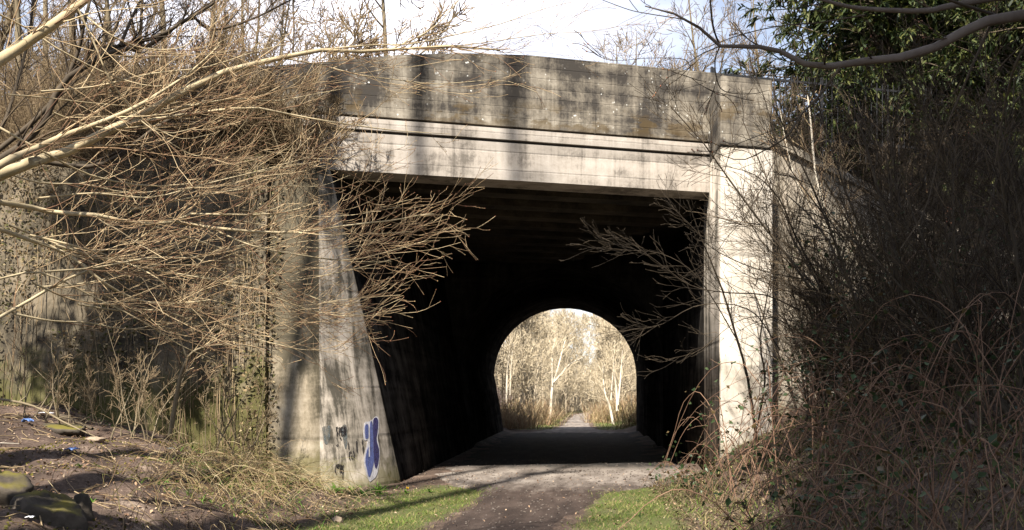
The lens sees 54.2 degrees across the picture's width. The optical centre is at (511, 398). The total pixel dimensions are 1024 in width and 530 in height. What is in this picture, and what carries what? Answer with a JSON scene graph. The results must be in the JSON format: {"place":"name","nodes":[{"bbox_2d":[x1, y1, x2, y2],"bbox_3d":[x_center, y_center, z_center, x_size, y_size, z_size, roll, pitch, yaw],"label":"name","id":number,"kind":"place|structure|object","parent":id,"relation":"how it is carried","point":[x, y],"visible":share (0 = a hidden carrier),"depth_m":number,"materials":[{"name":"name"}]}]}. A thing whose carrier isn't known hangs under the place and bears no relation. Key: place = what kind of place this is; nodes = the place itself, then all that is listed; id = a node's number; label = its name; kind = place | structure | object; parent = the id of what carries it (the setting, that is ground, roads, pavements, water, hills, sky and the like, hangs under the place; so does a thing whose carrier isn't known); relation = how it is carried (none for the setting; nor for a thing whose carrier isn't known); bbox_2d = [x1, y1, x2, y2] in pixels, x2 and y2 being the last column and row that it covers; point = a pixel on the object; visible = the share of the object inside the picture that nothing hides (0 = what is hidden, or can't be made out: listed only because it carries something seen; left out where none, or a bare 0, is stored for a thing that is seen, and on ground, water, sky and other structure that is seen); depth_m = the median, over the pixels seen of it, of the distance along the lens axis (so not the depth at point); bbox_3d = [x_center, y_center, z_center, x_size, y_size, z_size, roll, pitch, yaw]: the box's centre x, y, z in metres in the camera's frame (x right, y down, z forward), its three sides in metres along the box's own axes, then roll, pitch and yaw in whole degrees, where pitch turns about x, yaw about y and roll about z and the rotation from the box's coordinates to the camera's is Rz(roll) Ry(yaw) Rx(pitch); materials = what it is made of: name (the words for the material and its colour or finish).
{"place":"outdoors","nodes":[
{"label":"outdoors","id":0,"kind":"place"},
{"bbox_2d":[0,111,292,166],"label":"embankment","id":1,"kind":"structure","parent":0,"point":[147,153],"depth_m":20.38,"materials":[{"name":"soil"}]},
{"bbox_2d":[0,0,54,117],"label":"bare tree","id":2,"kind":"object","parent":1,"relation":"on","point":[18,15],"visible":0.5,"depth_m":22.93,"materials":[{"name":"brown plant"}]},
{"bbox_2d":[0,0,141,160],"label":"bank shrub","id":3,"kind":"object","parent":1,"relation":"on","point":[56,35],"visible":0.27,"depth_m":19.97,"materials":[{"name":"brown plant"}]},
{"bbox_2d":[0,0,185,159],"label":"bank shrub","id":4,"kind":"object","parent":1,"relation":"on","point":[110,66],"visible":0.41,"depth_m":18.74,"materials":[{"name":"brown plant"}]},
{"bbox_2d":[54,0,188,99],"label":"bare tree","id":5,"kind":"object","parent":1,"relation":"on","point":[107,14],"visible":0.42,"depth_m":22.14,"materials":[{"name":"brown plant"}]},
{"bbox_2d":[23,0,267,157],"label":"bank shrub","id":6,"kind":"object","parent":1,"relation":"on","point":[227,32],"visible":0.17,"depth_m":19.20,"materials":[{"name":"brown plant"}]},
{"bbox_2d":[0,0,332,168],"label":"bare tree","id":7,"kind":"object","parent":1,"relation":"on","point":[71,71],"visible":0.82,"depth_m":11.38,"materials":[{"name":"brown plant"}]},
{"bbox_2d":[0,1,341,163],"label":"brush","id":8,"kind":"object","parent":1,"relation":"on","point":[11,127],"visible":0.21,"depth_m":19.29,"materials":[{"name":"plant"}]},
{"bbox_2d":[157,0,272,156],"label":"bank shrub","id":9,"kind":"object","parent":1,"relation":"on","point":[224,33],"visible":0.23,"depth_m":18.56,"materials":[{"name":"brown plant"}]},
{"bbox_2d":[161,0,329,155],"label":"bank shrub","id":10,"kind":"object","parent":1,"relation":"on","point":[248,105],"visible":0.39,"depth_m":18.34,"materials":[{"name":"brown plant"}]},
{"bbox_2d":[191,0,348,74],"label":"bare tree","id":11,"kind":"object","parent":1,"relation":"on","point":[270,33],"visible":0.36,"depth_m":30.02,"materials":[{"name":"brown plant"}]},
{"bbox_2d":[259,0,309,64],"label":"bare tree","id":12,"kind":"object","parent":1,"relation":"on","point":[282,16],"visible":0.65,"depth_m":27.09,"materials":[{"name":"brown plant"}]},
{"bbox_2d":[277,0,390,61],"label":"slender tree","id":13,"kind":"object","parent":1,"relation":"on","point":[358,40],"visible":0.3,"depth_m":44.01,"materials":[{"name":"brown plant"}]},
{"bbox_2d":[320,0,474,60],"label":"slender tree","id":14,"kind":"object","parent":1,"relation":"on","point":[444,28],"visible":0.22,"depth_m":45.70,"materials":[{"name":"brown plant"}]},
{"bbox_2d":[0,0,837,367],"label":"sky","id":15,"kind":"structure","parent":0,"point":[603,17],"materials":[{"name":"white"}]},
{"bbox_2d":[0,322,1023,529],"bbox_3d":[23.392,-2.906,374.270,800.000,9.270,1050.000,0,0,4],"label":"ground","id":16,"kind":"structure","parent":0,"point":[82,478],"depth_m":12.55,"materials":[{"name":"soil"}]},
{"bbox_2d":[0,471,33,505],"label":"boulder","id":17,"kind":"object","parent":16,"relation":"on","point":[12,485],"visible":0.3,"depth_m":9.05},
{"bbox_2d":[8,326,78,423],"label":"bare shrub","id":18,"kind":"object","parent":16,"relation":"on","point":[58,393],"visible":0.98,"depth_m":15.19,"materials":[{"name":"brown plant"}]},
{"bbox_2d":[9,489,88,529],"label":"boulder","id":19,"kind":"object","parent":16,"relation":"on","point":[59,511],"visible":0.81,"depth_m":8.90,"materials":[{"name":"stone"}]},
{"bbox_2d":[0,254,102,420],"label":"bare shrub","id":20,"kind":"object","parent":16,"relation":"on","point":[65,342],"visible":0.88,"depth_m":15.64,"materials":[{"name":"brown plant"}]},
{"bbox_2d":[43,423,85,435],"bbox_3d":[-6.812,0.465,14.961,0.837,0.210,0.517,0,0,4],"label":"stone","id":21,"kind":"object","parent":16,"relation":"on","point":[63,429],"visible":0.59,"depth_m":14.84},
{"bbox_2d":[71,354,139,424],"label":"bare shrub","id":22,"kind":"object","parent":16,"relation":"on","point":[92,412],"visible":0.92,"depth_m":15.76,"materials":[{"name":"brown plant"}]},
{"bbox_2d":[0,156,276,466],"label":"retaining wall","id":23,"kind":"structure","parent":16,"relation":"on","point":[38,395],"depth_m":18.22,"materials":[{"name":"concrete"}]},
{"bbox_2d":[0,154,282,460],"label":"climbing plant","id":24,"kind":"object","parent":23,"relation":"attached to","point":[106,346],"visible":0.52,"depth_m":17.95,"materials":[{"name":"plant"}]},
{"bbox_2d":[95,295,196,442],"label":"bare shrub","id":25,"kind":"object","parent":16,"relation":"on","point":[143,395],"visible":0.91,"depth_m":15.38,"materials":[{"name":"brown plant"}]},
{"bbox_2d":[100,350,193,438],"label":"bare shrub","id":26,"kind":"object","parent":16,"relation":"on","point":[136,412],"visible":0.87,"depth_m":15.43,"materials":[{"name":"brown plant"}]},
{"bbox_2d":[0,402,357,529],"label":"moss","id":27,"kind":"object","parent":16,"relation":"on","point":[2,452],"visible":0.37,"depth_m":12.26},
{"bbox_2d":[0,402,381,529],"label":"twig litter","id":28,"kind":"object","parent":16,"relation":"on","point":[71,459],"visible":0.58,"depth_m":12.47,"materials":[{"name":"wood"}]},
{"bbox_2d":[139,344,262,458],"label":"bare shrub","id":29,"kind":"object","parent":16,"relation":"on","point":[220,427],"visible":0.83,"depth_m":15.81,"materials":[{"name":"brown plant"}]},
{"bbox_2d":[0,404,403,529],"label":"leaf litter","id":30,"kind":"object","parent":16,"relation":"on","point":[106,483],"visible":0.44,"depth_m":12.02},
{"bbox_2d":[145,238,284,436],"bbox_3d":[-4.253,-0.878,14.287,2.240,2.855,1.071,0,0,28],"label":"sapling","id":31,"kind":"object","parent":16,"relation":"on","point":[175,402],"visible":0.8,"depth_m":14.47,"materials":[{"name":"brown plant"}]},
{"bbox_2d":[48,416,403,529],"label":"dry grass","id":32,"kind":"structure","parent":16,"relation":"on","point":[257,467],"depth_m":12.84,"materials":[{"name":"plant"}]},
{"bbox_2d":[199,381,283,464],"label":"bare shrub","id":33,"kind":"object","parent":16,"relation":"on","point":[247,432],"visible":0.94,"depth_m":15.71,"materials":[{"name":"brown plant"}]},
{"bbox_2d":[86,415,402,527],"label":"green weeds","id":34,"kind":"object","parent":16,"relation":"on","point":[377,484],"visible":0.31,"depth_m":13.47,"materials":[{"name":"green plant"}]},
{"bbox_2d":[233,369,278,463],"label":"bare shrub","id":35,"kind":"object","parent":16,"relation":"on","point":[258,426],"visible":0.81,"depth_m":15.99,"materials":[{"name":"brown plant"}]},
{"bbox_2d":[268,166,329,483],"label":"wing wall","id":36,"kind":"structure","parent":16,"relation":"on","point":[297,410],"depth_m":17.75,"materials":[{"name":"concrete"}]},
{"bbox_2d":[0,71,344,255],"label":"hanging brush","id":37,"kind":"object","parent":36,"relation":"hanging from","point":[216,142],"visible":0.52,"depth_m":18.31,"materials":[{"name":"plant"}]},
{"bbox_2d":[220,15,359,169],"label":"bank shrub","id":38,"kind":"object","parent":36,"relation":"on","point":[302,109],"visible":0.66,"depth_m":18.14,"materials":[{"name":"brown plant"}]},
{"bbox_2d":[269,86,377,170],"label":"bank shrub","id":39,"kind":"object","parent":36,"relation":"on","point":[313,136],"visible":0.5,"depth_m":18.39,"materials":[{"name":"brown plant"}]},
{"bbox_2d":[255,7,355,61],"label":"slender tree","id":40,"kind":"object","parent":16,"relation":"on","point":[332,45],"visible":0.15,"depth_m":50.07,"materials":[{"name":"brown plant"}]},
{"bbox_2d":[0,0,690,398],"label":"spreading tree","id":41,"kind":"object","parent":16,"relation":"on","point":[8,168],"visible":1,"depth_m":8.09,"materials":[{"name":"brown plant"}]},
{"bbox_2d":[253,53,772,490],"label":"concrete bridge","id":42,"kind":"structure","parent":16,"relation":"on","point":[587,146],"depth_m":20.17,"materials":[{"name":"grey concrete"}]},
{"bbox_2d":[500,325,527,408],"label":"birch tree","id":43,"kind":"object","parent":16,"relation":"on","point":[509,365],"visible":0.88,"depth_m":59.98,"materials":[{"name":"beige plant"}]},
{"bbox_2d":[495,330,547,404],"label":"tree","id":44,"kind":"object","parent":16,"relation":"on","point":[504,383],"visible":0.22,"depth_m":62.35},
{"bbox_2d":[497,386,552,429],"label":"bracken clump","id":45,"kind":"object","parent":16,"relation":"on","point":[508,421],"visible":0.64,"depth_m":50.96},
{"bbox_2d":[227,461,827,529],"bbox_3d":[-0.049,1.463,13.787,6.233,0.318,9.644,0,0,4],"label":"grass","id":46,"kind":"structure","parent":16,"relation":"on","point":[462,500],"depth_m":14.13,"materials":[{"name":"plant"}]},
{"bbox_2d":[494,314,576,410],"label":"tree","id":47,"kind":"object","parent":16,"relation":"on","point":[522,376],"visible":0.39,"depth_m":62.91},
{"bbox_2d":[509,311,561,405],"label":"tree","id":48,"kind":"object","parent":16,"relation":"on","point":[535,327],"visible":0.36,"depth_m":63.23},
{"bbox_2d":[526,316,566,407],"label":"tree","id":49,"kind":"object","parent":16,"relation":"on","point":[546,334],"visible":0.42,"depth_m":83.66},
{"bbox_2d":[435,239,679,447],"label":"arch tunnel","id":50,"kind":"structure","parent":16,"relation":"on","point":[492,306],"depth_m":34.95,"materials":[{"name":"concrete"}]},
{"bbox_2d":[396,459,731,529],"bbox_3d":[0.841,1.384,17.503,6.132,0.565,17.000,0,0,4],"label":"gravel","id":51,"kind":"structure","parent":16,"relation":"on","point":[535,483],"depth_m":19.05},
{"bbox_2d":[494,344,633,410],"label":"wood","id":52,"kind":"object","parent":16,"relation":"on","point":[590,400],"visible":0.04,"depth_m":137.30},
{"bbox_2d":[539,320,589,411],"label":"birch tree","id":53,"kind":"object","parent":16,"relation":"on","point":[552,386],"visible":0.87,"depth_m":74.89,"materials":[{"name":"beige plant"}]},
{"bbox_2d":[551,309,590,411],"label":"tree","id":54,"kind":"object","parent":16,"relation":"on","point":[574,319],"visible":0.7,"depth_m":109.00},
{"bbox_2d":[564,319,598,411],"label":"tree","id":55,"kind":"object","parent":16,"relation":"on","point":[579,349],"visible":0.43,"depth_m":121.72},
{"bbox_2d":[580,314,628,401],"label":"tree","id":56,"kind":"object","parent":16,"relation":"on","point":[594,320],"visible":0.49,"depth_m":91.60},
{"bbox_2d":[585,335,632,422],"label":"birch tree","id":57,"kind":"object","parent":16,"relation":"on","point":[617,392],"visible":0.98,"depth_m":62.00,"materials":[{"name":"beige plant"}]},
{"bbox_2d":[589,321,635,413],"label":"tree","id":58,"kind":"object","parent":16,"relation":"on","point":[617,338],"visible":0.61,"depth_m":67.17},
{"bbox_2d":[650,457,738,500],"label":"bramble bush","id":59,"kind":"object","parent":16,"relation":"on","point":[693,478],"visible":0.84,"depth_m":15.73,"materials":[{"name":"brown plant"}]},
{"bbox_2d":[560,33,850,444],"bbox_3d":[3.074,-2.428,15.699,4.908,6.428,1.998,0,0,-19],"label":"twiggy sapling","id":60,"kind":"object","parent":16,"relation":"on","point":[730,297],"visible":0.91,"depth_m":15.54,"materials":[{"name":"brown plant"}]},
{"bbox_2d":[641,383,816,490],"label":"bramble bush","id":61,"kind":"object","parent":16,"relation":"on","point":[692,462],"visible":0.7,"depth_m":17.11,"materials":[{"name":"brown plant"}]},
{"bbox_2d":[622,454,913,529],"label":"bramble bush","id":62,"kind":"object","parent":16,"relation":"on","point":[774,495],"visible":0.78,"depth_m":9.29,"materials":[{"name":"brown plant"}]},
{"bbox_2d":[698,185,875,421],"bbox_3d":[5.270,-1.667,18.805,3.341,4.409,3.534,0,0,4],"label":"bare shrub","id":63,"kind":"object","parent":16,"relation":"on","point":[776,352],"visible":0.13,"depth_m":18.75,"materials":[{"name":"brown plant"}]},
{"bbox_2d":[663,335,911,507],"bbox_3d":[4.063,0.357,14.832,3.215,2.547,4.174,0,0,-16],"label":"bramble bush","id":64,"kind":"object","parent":16,"relation":"on","point":[746,447],"visible":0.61,"depth_m":14.60,"materials":[{"name":"brown plant"}]},
{"bbox_2d":[706,91,883,408],"bbox_3d":[4.950,-2.622,17.350,3.733,5.706,2.246,0,0,-43],"label":"bare shrub","id":65,"kind":"object","parent":16,"relation":"on","point":[785,248],"visible":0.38,"depth_m":17.17,"materials":[{"name":"brown plant"}]},
{"bbox_2d":[739,254,852,436],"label":"bare shrub","id":66,"kind":"object","parent":16,"relation":"on","point":[816,350],"visible":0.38,"depth_m":16.47,"materials":[{"name":"brown plant"}]},
{"bbox_2d":[572,0,1023,249],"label":"overhanging tree","id":67,"kind":"object","parent":16,"relation":"on","point":[990,19],"visible":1,"depth_m":6.48,"materials":[{"name":"grey plant"}]},
{"bbox_2d":[629,1,982,406],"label":"bare shrub","id":68,"kind":"object","parent":16,"relation":"on","point":[794,243],"visible":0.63,"depth_m":15.42,"materials":[{"name":"brown plant"}]},
{"bbox_2d":[754,75,861,392],"bbox_3d":[5.367,-2.963,18.566,1.958,5.779,1.417,0,0,4],"label":"pale sapling","id":69,"kind":"object","parent":16,"relation":"on","point":[813,158],"visible":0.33,"depth_m":18.43,"materials":[{"name":"plant"}]},
{"bbox_2d":[615,398,1023,529],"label":"bramble bush","id":70,"kind":"object","parent":16,"relation":"on","point":[728,501],"visible":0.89,"depth_m":8.36,"materials":[{"name":"brown plant"}]},
{"bbox_2d":[700,371,959,529],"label":"bramble bush","id":71,"kind":"object","parent":16,"relation":"on","point":[818,457],"visible":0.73,"depth_m":11.18,"materials":[{"name":"brown plant"}]},
{"bbox_2d":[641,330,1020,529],"bbox_3d":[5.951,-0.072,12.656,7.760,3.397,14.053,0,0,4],"label":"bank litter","id":72,"kind":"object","parent":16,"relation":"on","point":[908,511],"visible":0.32,"depth_m":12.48,"materials":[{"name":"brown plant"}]},
{"bbox_2d":[640,343,1023,529],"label":"dead grass","id":73,"kind":"structure","parent":16,"relation":"on","point":[731,496],"depth_m":12.13,"materials":[{"name":"plant"}]},
{"bbox_2d":[658,286,1023,515],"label":"bramble bush","id":74,"kind":"object","parent":16,"relation":"on","point":[847,348],"visible":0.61,"depth_m":12.08,"materials":[{"name":"brown plant"}]},
{"bbox_2d":[668,270,1023,514],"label":"bramble bush","id":75,"kind":"object","parent":16,"relation":"on","point":[904,339],"visible":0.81,"depth_m":10.86,"materials":[{"name":"brown plant"}]},
{"bbox_2d":[773,162,939,432],"bbox_3d":[5.126,-1.317,15.000,1.606,3.883,3.242,0,0,-18],"label":"bare shrub","id":76,"kind":"object","parent":16,"relation":"on","point":[879,279],"visible":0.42,"depth_m":14.93,"materials":[{"name":"brown plant"}]},
{"bbox_2d":[702,237,1010,450],"bbox_3d":[6.330,-1.033,15.691,6.218,3.524,3.911,0,0,-35],"label":"bramble bush","id":77,"kind":"object","parent":16,"relation":"on","point":[841,305],"visible":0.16,"depth_m":15.45,"materials":[{"name":"brown plant"}]},
{"bbox_2d":[720,370,1013,529],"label":"bramble bush","id":78,"kind":"object","parent":16,"relation":"on","point":[791,425],"visible":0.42,"depth_m":12.02,"materials":[{"name":"plant"}]},
{"bbox_2d":[738,39,999,362],"bbox_3d":[7.129,-3.511,18.912,5.784,5.943,3.560,0,0,-13],"label":"bare shrub","id":79,"kind":"object","parent":16,"relation":"on","point":[921,167],"visible":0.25,"depth_m":18.57,"materials":[{"name":"brown plant"}]},
{"bbox_2d":[735,53,1009,433],"bbox_3d":[4.633,-1.928,12.668,3.080,4.790,3.324,0,0,25],"label":"bare shrub","id":80,"kind":"object","parent":16,"relation":"on","point":[841,265],"visible":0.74,"depth_m":12.44,"materials":[{"name":"brown plant"}]},
{"bbox_2d":[733,370,1023,529],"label":"bramble bush","id":81,"kind":"object","parent":16,"relation":"on","point":[993,441],"visible":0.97,"depth_m":7.48,"materials":[{"name":"brown plant"}]},
{"bbox_2d":[754,197,1023,456],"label":"bramble bush","id":82,"kind":"object","parent":16,"relation":"on","point":[900,319],"visible":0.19,"depth_m":13.80,"materials":[{"name":"brown plant"}]},
{"bbox_2d":[762,20,1023,394],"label":"bare shrub","id":83,"kind":"object","parent":16,"relation":"on","point":[819,110],"visible":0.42,"depth_m":14.12,"materials":[{"name":"brown plant"}]},
{"bbox_2d":[769,132,1021,354],"bbox_3d":[6.859,-2.667,19.281,5.929,4.857,2.248,0,0,18],"label":"bare shrub","id":84,"kind":"object","parent":16,"relation":"on","point":[854,244],"visible":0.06,"depth_m":19.24,"materials":[{"name":"brown plant"}]},
{"bbox_2d":[771,137,1023,417],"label":"wing wall","id":85,"kind":"structure","parent":16,"relation":"on","point":[808,160],"depth_m":21.50,"materials":[{"name":"concrete"}]},
{"bbox_2d":[773,281,1023,519],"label":"bramble bush","id":86,"kind":"object","parent":16,"relation":"on","point":[966,311],"visible":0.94,"depth_m":9.44,"materials":[{"name":"brown plant"}]},
{"bbox_2d":[775,209,1023,414],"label":"holly bush","id":87,"kind":"object","parent":16,"relation":"on","point":[839,315],"visible":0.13,"depth_m":15.21,"materials":[{"name":"green plant"}]},
{"bbox_2d":[778,7,1023,428],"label":"bare shrub","id":88,"kind":"object","parent":16,"relation":"on","point":[1005,407],"visible":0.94,"depth_m":10.70,"materials":[{"name":"brown plant"}]},
{"bbox_2d":[785,39,1023,365],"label":"bare shrub","id":89,"kind":"object","parent":16,"relation":"on","point":[919,142],"visible":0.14,"depth_m":18.84,"materials":[{"name":"brown plant"}]},
{"bbox_2d":[833,87,1023,334],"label":"bare shrub","id":90,"kind":"object","parent":16,"relation":"on","point":[864,151],"visible":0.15,"depth_m":18.48,"materials":[{"name":"brown plant"}]},
{"bbox_2d":[863,1,1023,349],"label":"bare shrub","id":91,"kind":"object","parent":16,"relation":"on","point":[919,37],"visible":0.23,"depth_m":14.59,"materials":[{"name":"brown plant"}]},
{"bbox_2d":[880,63,1023,392],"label":"bare shrub","id":92,"kind":"object","parent":16,"relation":"on","point":[1021,143],"visible":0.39,"depth_m":12.31,"materials":[{"name":"brown plant"}]},
{"bbox_2d":[883,49,1023,440],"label":"bare shrub","id":93,"kind":"object","parent":16,"relation":"on","point":[950,167],"visible":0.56,"depth_m":11.17,"materials":[{"name":"brown plant"}]},
{"bbox_2d":[435,413,688,529],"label":"path","id":94,"kind":"structure","parent":0,"point":[591,445],"depth_m":21.51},
{"bbox_2d":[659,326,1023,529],"bbox_3d":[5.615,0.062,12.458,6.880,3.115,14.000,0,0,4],"label":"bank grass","id":95,"kind":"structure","parent":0,"point":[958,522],"depth_m":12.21,"materials":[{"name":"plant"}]},
{"bbox_2d":[902,191,1016,253],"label":"embankment","id":96,"kind":"structure","parent":0,"point":[960,214],"depth_m":25.52,"materials":[{"name":"soil"}]},
{"bbox_2d":[592,18,675,66],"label":"tree","id":97,"kind":"object","parent":96,"relation":"on","point":[616,57],"visible":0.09,"depth_m":41.02,"materials":[{"name":"brown plant"}]},
{"bbox_2d":[656,0,746,72],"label":"tree","id":98,"kind":"object","parent":96,"relation":"on","point":[694,48],"visible":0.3,"depth_m":38.74,"materials":[{"name":"brown plant"}]},
{"bbox_2d":[723,0,793,132],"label":"tree","id":99,"kind":"object","parent":96,"relation":"on","point":[757,56],"visible":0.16,"depth_m":37.90,"materials":[{"name":"brown plant"}]},
{"bbox_2d":[773,74,887,165],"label":"bare shrub","id":100,"kind":"object","parent":96,"relation":"on","point":[817,134],"visible":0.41,"depth_m":21.75,"materials":[{"name":"brown plant"}]},
{"bbox_2d":[781,73,884,179],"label":"bare shrub","id":101,"kind":"object","parent":96,"relation":"on","point":[824,134],"visible":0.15,"depth_m":21.89,"materials":[{"name":"brown plant"}]},
{"bbox_2d":[710,67,1021,180],"bbox_3d":[8.545,-6.325,23.524,8.450,2.250,0.153,0,0,-16],"label":"railing fence","id":102,"kind":"object","parent":96,"relation":"on","point":[779,80],"visible":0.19,"depth_m":23.17,"materials":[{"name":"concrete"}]},
{"bbox_2d":[722,0,1023,219],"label":"conifer tree","id":103,"kind":"object","parent":96,"relation":"on","point":[847,38],"visible":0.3,"depth_m":24.64,"materials":[{"name":"green plant"}]},
{"bbox_2d":[826,101,950,196],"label":"bare shrub","id":104,"kind":"object","parent":96,"relation":"on","point":[857,135],"visible":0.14,"depth_m":22.17,"materials":[{"name":"brown plant"}]},
{"bbox_2d":[826,0,1023,199],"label":"conifer tree","id":105,"kind":"object","parent":96,"relation":"on","point":[919,18],"visible":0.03,"depth_m":24.91,"materials":[{"name":"green plant"}]},
{"bbox_2d":[874,0,1023,211],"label":"conifer tree","id":106,"kind":"object","parent":96,"relation":"on","point":[1013,34],"visible":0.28,"depth_m":22.79,"materials":[{"name":"green plant"}]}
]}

